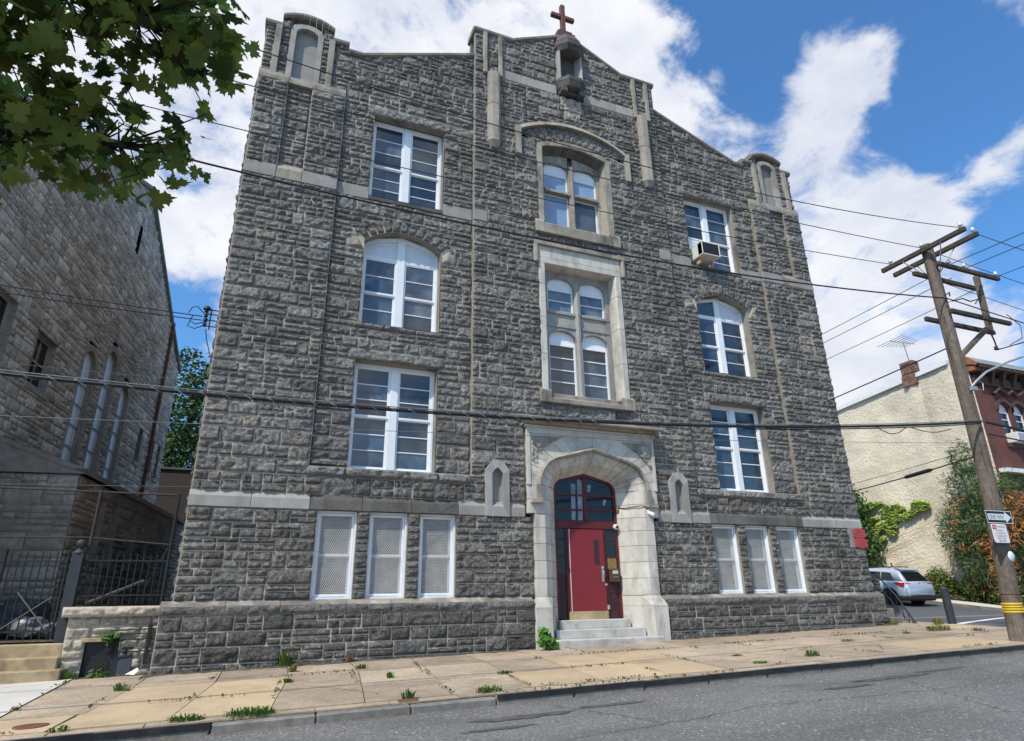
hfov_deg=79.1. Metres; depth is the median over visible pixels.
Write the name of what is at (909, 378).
chimney
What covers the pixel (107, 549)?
window
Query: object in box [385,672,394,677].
weed
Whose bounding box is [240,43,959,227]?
power line
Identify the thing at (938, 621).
weed
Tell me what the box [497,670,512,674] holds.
weed
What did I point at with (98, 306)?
power line
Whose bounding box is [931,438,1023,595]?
evergreen bush
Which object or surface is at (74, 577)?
gate post
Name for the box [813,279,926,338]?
power line
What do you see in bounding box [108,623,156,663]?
iron bars
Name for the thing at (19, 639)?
alley ground
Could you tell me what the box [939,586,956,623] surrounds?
bollard
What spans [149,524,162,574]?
window
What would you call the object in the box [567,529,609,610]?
front door
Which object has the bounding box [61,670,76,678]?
weed
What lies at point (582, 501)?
door frame
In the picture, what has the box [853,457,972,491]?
power line
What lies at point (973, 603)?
pavement
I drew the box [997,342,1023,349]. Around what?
power line
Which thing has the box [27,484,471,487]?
power line
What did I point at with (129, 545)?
window
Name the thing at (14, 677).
stone step
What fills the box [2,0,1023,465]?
sky
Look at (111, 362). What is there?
window
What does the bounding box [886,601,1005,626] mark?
side street
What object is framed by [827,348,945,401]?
power line
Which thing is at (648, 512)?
security camera
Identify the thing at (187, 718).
weed
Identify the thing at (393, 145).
window
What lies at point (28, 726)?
manhole cover
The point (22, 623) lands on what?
rubbish bag
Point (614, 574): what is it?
mailbox
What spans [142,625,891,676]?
wall foot dirt
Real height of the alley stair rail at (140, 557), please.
1.566 m
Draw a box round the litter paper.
[125,668,137,674]
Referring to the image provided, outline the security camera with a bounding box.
[616,505,654,515]
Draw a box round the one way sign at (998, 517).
[984,509,1013,523]
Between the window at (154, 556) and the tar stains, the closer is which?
the tar stains
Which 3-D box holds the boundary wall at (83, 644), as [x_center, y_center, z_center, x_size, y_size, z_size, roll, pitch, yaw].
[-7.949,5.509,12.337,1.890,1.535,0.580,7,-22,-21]
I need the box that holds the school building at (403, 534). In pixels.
[149,12,888,674]
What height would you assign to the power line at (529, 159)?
1.739 m
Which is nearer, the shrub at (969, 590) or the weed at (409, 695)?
the weed at (409, 695)
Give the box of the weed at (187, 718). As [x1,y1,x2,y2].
[165,713,206,722]
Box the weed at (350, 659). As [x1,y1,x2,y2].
[345,652,353,662]
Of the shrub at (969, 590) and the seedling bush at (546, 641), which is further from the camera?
the shrub at (969, 590)
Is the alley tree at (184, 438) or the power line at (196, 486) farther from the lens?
the alley tree at (184, 438)
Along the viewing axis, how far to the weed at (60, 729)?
7.34 m
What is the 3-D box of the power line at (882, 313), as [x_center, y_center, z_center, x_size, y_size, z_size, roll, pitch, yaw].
[4.878,4.753,41.194,0.020,2.187,50.910,6,-21,-17]
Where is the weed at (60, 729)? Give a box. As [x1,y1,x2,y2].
[49,725,69,732]
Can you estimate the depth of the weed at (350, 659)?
13.13 m
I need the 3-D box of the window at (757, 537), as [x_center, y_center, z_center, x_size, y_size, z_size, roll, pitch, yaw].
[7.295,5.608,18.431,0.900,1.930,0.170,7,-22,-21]
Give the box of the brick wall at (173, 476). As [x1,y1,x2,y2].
[154,467,192,520]
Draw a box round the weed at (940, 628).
[925,624,950,630]
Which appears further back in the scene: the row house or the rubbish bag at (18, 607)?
the row house
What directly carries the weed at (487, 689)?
on the pavement at (462, 676)
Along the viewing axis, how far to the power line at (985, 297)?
20.00 m
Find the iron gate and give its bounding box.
[0,549,70,640]
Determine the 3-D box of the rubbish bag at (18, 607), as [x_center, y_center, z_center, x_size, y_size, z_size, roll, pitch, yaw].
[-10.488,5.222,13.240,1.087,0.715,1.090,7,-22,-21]
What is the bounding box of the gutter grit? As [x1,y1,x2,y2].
[149,652,1023,740]
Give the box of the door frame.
[553,474,622,618]
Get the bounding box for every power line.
[0,284,201,316]
[0,292,201,320]
[0,415,931,442]
[2,362,197,380]
[11,71,887,263]
[26,22,919,247]
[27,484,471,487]
[111,138,947,298]
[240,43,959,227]
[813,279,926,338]
[824,278,951,342]
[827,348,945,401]
[828,286,982,358]
[853,449,970,483]
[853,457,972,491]
[911,271,1023,310]
[941,255,1022,283]
[948,298,1023,323]
[951,232,1023,263]
[967,244,1023,267]
[980,235,1023,250]
[988,434,1023,441]
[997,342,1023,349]
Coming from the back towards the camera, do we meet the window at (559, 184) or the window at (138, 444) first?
the window at (138, 444)
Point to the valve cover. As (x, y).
(406, 700)
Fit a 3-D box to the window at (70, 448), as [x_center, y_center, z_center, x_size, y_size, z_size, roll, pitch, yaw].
[-13.998,1.413,19.880,0.155,4.770,1.440,5,-21,-15]
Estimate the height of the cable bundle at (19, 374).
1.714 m
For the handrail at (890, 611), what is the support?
on the pavement at (462, 676)
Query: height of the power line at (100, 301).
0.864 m
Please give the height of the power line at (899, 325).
2.187 m
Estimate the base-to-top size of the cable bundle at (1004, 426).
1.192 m
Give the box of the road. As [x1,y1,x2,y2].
[154,614,1023,740]
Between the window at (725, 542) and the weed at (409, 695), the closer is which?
the weed at (409, 695)
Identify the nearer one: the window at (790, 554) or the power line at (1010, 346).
the power line at (1010, 346)
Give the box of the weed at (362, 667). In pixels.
[356,664,365,669]
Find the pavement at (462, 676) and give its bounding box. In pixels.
[0,621,1023,740]
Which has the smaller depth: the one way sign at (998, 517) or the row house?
the one way sign at (998, 517)
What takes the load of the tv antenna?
on the chimney
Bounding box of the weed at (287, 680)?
[283,678,293,682]
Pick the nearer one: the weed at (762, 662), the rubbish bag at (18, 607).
the weed at (762, 662)
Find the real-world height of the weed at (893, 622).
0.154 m
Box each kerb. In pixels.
[1,621,1023,740]
[925,601,1002,610]
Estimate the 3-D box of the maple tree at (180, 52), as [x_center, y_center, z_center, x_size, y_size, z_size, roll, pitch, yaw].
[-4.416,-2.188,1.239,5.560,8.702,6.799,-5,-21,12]
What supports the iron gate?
attached to the gate post
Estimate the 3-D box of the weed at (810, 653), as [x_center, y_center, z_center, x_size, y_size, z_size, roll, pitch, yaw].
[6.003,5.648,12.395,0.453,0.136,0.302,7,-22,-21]
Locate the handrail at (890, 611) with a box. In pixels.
[870,572,916,622]
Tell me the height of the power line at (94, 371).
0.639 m
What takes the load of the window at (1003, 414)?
in the row house
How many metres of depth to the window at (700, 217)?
22.65 m
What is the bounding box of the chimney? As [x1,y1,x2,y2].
[899,360,919,387]
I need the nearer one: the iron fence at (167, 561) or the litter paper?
the litter paper
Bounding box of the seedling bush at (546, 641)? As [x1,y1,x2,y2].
[536,626,559,649]
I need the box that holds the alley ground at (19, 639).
[0,636,53,642]
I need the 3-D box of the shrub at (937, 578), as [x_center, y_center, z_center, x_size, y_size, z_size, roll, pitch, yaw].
[22.043,10.935,32.055,1.777,1.838,1.996,7,-22,-21]
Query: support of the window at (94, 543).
in the church building at (54, 240)
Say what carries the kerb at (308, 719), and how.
on the road
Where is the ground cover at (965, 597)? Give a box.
[936,594,1023,605]
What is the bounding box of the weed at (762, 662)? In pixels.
[753,660,768,663]
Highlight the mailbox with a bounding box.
[608,568,619,581]
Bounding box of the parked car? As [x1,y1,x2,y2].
[868,566,938,604]
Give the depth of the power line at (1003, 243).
17.34 m
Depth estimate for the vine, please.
11.99 m
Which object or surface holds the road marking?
on the side street
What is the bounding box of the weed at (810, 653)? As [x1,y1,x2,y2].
[805,650,820,656]
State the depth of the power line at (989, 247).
16.61 m
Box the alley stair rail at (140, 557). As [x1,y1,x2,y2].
[124,551,162,605]
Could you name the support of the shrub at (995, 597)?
on the planting soil
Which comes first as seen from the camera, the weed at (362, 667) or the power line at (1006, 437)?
the weed at (362, 667)
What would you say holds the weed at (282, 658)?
on the wall foot dirt
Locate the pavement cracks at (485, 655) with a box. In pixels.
[89,628,939,692]
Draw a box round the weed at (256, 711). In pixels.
[222,705,275,717]
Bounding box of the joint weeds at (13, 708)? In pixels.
[0,626,996,733]
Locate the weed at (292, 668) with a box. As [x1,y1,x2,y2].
[287,663,298,671]
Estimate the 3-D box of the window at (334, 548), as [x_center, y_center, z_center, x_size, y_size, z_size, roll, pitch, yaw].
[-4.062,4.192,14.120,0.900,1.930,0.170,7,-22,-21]
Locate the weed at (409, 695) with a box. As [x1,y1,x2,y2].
[400,688,415,698]
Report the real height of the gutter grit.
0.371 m
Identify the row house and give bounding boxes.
[836,356,1023,592]
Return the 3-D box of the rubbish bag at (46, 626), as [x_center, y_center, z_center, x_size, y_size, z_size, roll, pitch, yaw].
[-9.444,5.327,12.771,0.591,0.277,0.566,-2,-20,2]
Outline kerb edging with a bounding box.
[7,645,1023,740]
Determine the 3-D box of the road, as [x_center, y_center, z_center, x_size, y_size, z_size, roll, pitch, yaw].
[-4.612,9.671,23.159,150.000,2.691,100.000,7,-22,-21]
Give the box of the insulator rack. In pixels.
[187,306,218,361]
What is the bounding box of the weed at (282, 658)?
[276,649,297,665]
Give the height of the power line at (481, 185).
1.383 m
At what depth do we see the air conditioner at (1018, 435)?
31.81 m
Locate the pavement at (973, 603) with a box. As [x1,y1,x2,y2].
[936,598,1023,607]
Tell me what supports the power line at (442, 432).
attached to the utility pole
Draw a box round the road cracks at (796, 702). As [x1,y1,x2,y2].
[555,673,1013,740]
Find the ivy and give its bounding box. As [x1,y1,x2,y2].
[853,484,936,567]
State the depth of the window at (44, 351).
17.57 m
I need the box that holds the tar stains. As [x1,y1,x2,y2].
[461,667,960,733]
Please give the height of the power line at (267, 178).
3.141 m
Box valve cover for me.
[397,698,418,702]
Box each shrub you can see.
[924,564,960,594]
[957,575,990,599]
[986,585,1023,604]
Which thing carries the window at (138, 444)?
in the church building at (54, 240)
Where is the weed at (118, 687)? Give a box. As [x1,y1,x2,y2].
[113,682,130,690]
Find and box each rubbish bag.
[0,597,51,621]
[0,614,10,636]
[6,616,48,637]
[36,622,56,635]
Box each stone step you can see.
[0,642,62,658]
[0,656,60,671]
[0,668,64,683]
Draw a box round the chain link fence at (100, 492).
[0,486,177,553]
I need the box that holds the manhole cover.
[12,723,49,729]
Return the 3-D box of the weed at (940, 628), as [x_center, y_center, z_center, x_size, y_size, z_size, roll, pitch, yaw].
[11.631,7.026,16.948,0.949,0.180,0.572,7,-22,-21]
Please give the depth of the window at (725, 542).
18.05 m
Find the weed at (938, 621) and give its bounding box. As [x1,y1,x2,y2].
[931,617,943,623]
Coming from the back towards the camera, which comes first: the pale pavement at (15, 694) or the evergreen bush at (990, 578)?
the evergreen bush at (990, 578)
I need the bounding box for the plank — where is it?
[85,580,144,603]
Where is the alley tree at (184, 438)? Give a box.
[161,345,211,467]
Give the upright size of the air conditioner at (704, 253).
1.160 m
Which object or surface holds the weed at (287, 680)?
on the pavement at (462, 676)
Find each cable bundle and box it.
[0,369,982,433]
[985,421,1023,431]
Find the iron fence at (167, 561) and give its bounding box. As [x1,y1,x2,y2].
[76,494,180,604]
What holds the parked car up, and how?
on the side street
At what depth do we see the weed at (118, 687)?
10.14 m
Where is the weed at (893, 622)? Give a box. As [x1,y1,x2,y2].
[885,620,898,624]
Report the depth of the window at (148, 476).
27.88 m
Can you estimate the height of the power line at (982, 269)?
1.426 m
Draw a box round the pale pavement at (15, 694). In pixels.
[0,677,74,716]
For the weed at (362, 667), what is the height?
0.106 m
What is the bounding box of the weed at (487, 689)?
[474,684,502,692]
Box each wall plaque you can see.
[852,528,865,537]
[854,538,867,548]
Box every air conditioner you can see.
[688,239,720,266]
[1006,432,1023,443]
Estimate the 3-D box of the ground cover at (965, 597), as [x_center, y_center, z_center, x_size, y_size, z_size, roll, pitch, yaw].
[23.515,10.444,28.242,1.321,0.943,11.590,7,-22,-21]
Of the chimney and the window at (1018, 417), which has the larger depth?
the chimney
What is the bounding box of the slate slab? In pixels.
[109,646,132,675]
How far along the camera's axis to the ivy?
35.41 m
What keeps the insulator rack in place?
attached to the school building at (403, 534)
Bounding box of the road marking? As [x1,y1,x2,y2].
[957,617,1003,623]
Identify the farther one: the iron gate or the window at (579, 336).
the window at (579, 336)
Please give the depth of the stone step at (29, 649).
11.84 m
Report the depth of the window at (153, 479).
28.86 m
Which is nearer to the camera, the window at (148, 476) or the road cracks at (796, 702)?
the road cracks at (796, 702)
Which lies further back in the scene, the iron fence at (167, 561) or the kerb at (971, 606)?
the kerb at (971, 606)
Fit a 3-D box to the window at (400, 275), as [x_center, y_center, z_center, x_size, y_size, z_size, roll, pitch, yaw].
[-3.137,-2.401,17.280,2.140,2.899,0.140,7,-22,-21]
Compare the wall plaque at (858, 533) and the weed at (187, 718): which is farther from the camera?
the wall plaque at (858, 533)
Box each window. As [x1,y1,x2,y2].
[0,286,18,366]
[22,331,56,401]
[56,344,98,473]
[77,346,119,486]
[85,499,106,559]
[98,502,120,568]
[100,381,130,481]
[120,511,139,571]
[131,427,143,467]
[138,519,151,573]
[147,441,154,478]
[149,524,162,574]
[151,445,160,482]
[310,510,356,598]
[347,363,434,472]
[358,238,437,337]
[365,512,406,598]
[369,121,441,209]
[418,514,454,597]
[542,156,602,234]
[545,270,615,399]
[683,200,734,272]
[690,299,750,379]
[710,405,768,491]
[712,524,743,593]
[745,525,775,592]
[776,526,806,592]
[995,398,1023,448]
[1011,400,1023,444]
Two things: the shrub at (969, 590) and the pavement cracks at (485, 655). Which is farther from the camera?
the shrub at (969, 590)
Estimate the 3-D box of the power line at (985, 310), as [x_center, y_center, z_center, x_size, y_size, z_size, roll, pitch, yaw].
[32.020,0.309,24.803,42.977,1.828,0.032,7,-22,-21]
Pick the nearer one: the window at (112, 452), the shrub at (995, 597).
the window at (112, 452)
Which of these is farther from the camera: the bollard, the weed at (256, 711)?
the bollard
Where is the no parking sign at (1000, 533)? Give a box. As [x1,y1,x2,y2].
[991,524,1009,542]
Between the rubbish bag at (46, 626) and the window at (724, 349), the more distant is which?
the window at (724, 349)
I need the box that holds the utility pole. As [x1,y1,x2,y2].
[881,222,1023,641]
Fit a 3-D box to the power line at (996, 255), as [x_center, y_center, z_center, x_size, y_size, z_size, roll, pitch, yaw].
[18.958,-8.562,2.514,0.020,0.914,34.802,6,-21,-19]
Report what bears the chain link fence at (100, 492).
attached to the iron fence at (167, 561)
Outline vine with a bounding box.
[85,630,123,678]
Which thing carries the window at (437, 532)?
in the school building at (403, 534)
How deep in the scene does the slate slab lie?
12.17 m
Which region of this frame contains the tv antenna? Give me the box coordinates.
[877,335,917,360]
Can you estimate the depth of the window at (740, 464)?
19.85 m
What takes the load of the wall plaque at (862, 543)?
attached to the school building at (403, 534)
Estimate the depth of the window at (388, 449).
15.93 m
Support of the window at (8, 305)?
in the church building at (54, 240)
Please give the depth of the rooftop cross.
23.06 m
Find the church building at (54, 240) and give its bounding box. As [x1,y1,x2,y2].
[0,84,184,621]
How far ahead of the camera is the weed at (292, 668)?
11.90 m
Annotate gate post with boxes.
[53,539,86,642]
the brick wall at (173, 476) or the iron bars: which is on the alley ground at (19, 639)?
the brick wall at (173, 476)
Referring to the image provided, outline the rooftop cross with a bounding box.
[550,4,574,36]
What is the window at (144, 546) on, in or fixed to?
in the church building at (54, 240)
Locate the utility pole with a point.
(1009, 590)
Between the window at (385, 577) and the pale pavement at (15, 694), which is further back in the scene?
the window at (385, 577)
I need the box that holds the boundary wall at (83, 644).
[58,605,159,678]
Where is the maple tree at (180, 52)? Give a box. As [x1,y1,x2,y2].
[0,0,260,212]
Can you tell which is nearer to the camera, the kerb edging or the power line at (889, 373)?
the kerb edging
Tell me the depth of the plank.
13.25 m
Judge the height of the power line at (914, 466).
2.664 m
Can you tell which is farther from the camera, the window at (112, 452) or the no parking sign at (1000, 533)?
the window at (112, 452)

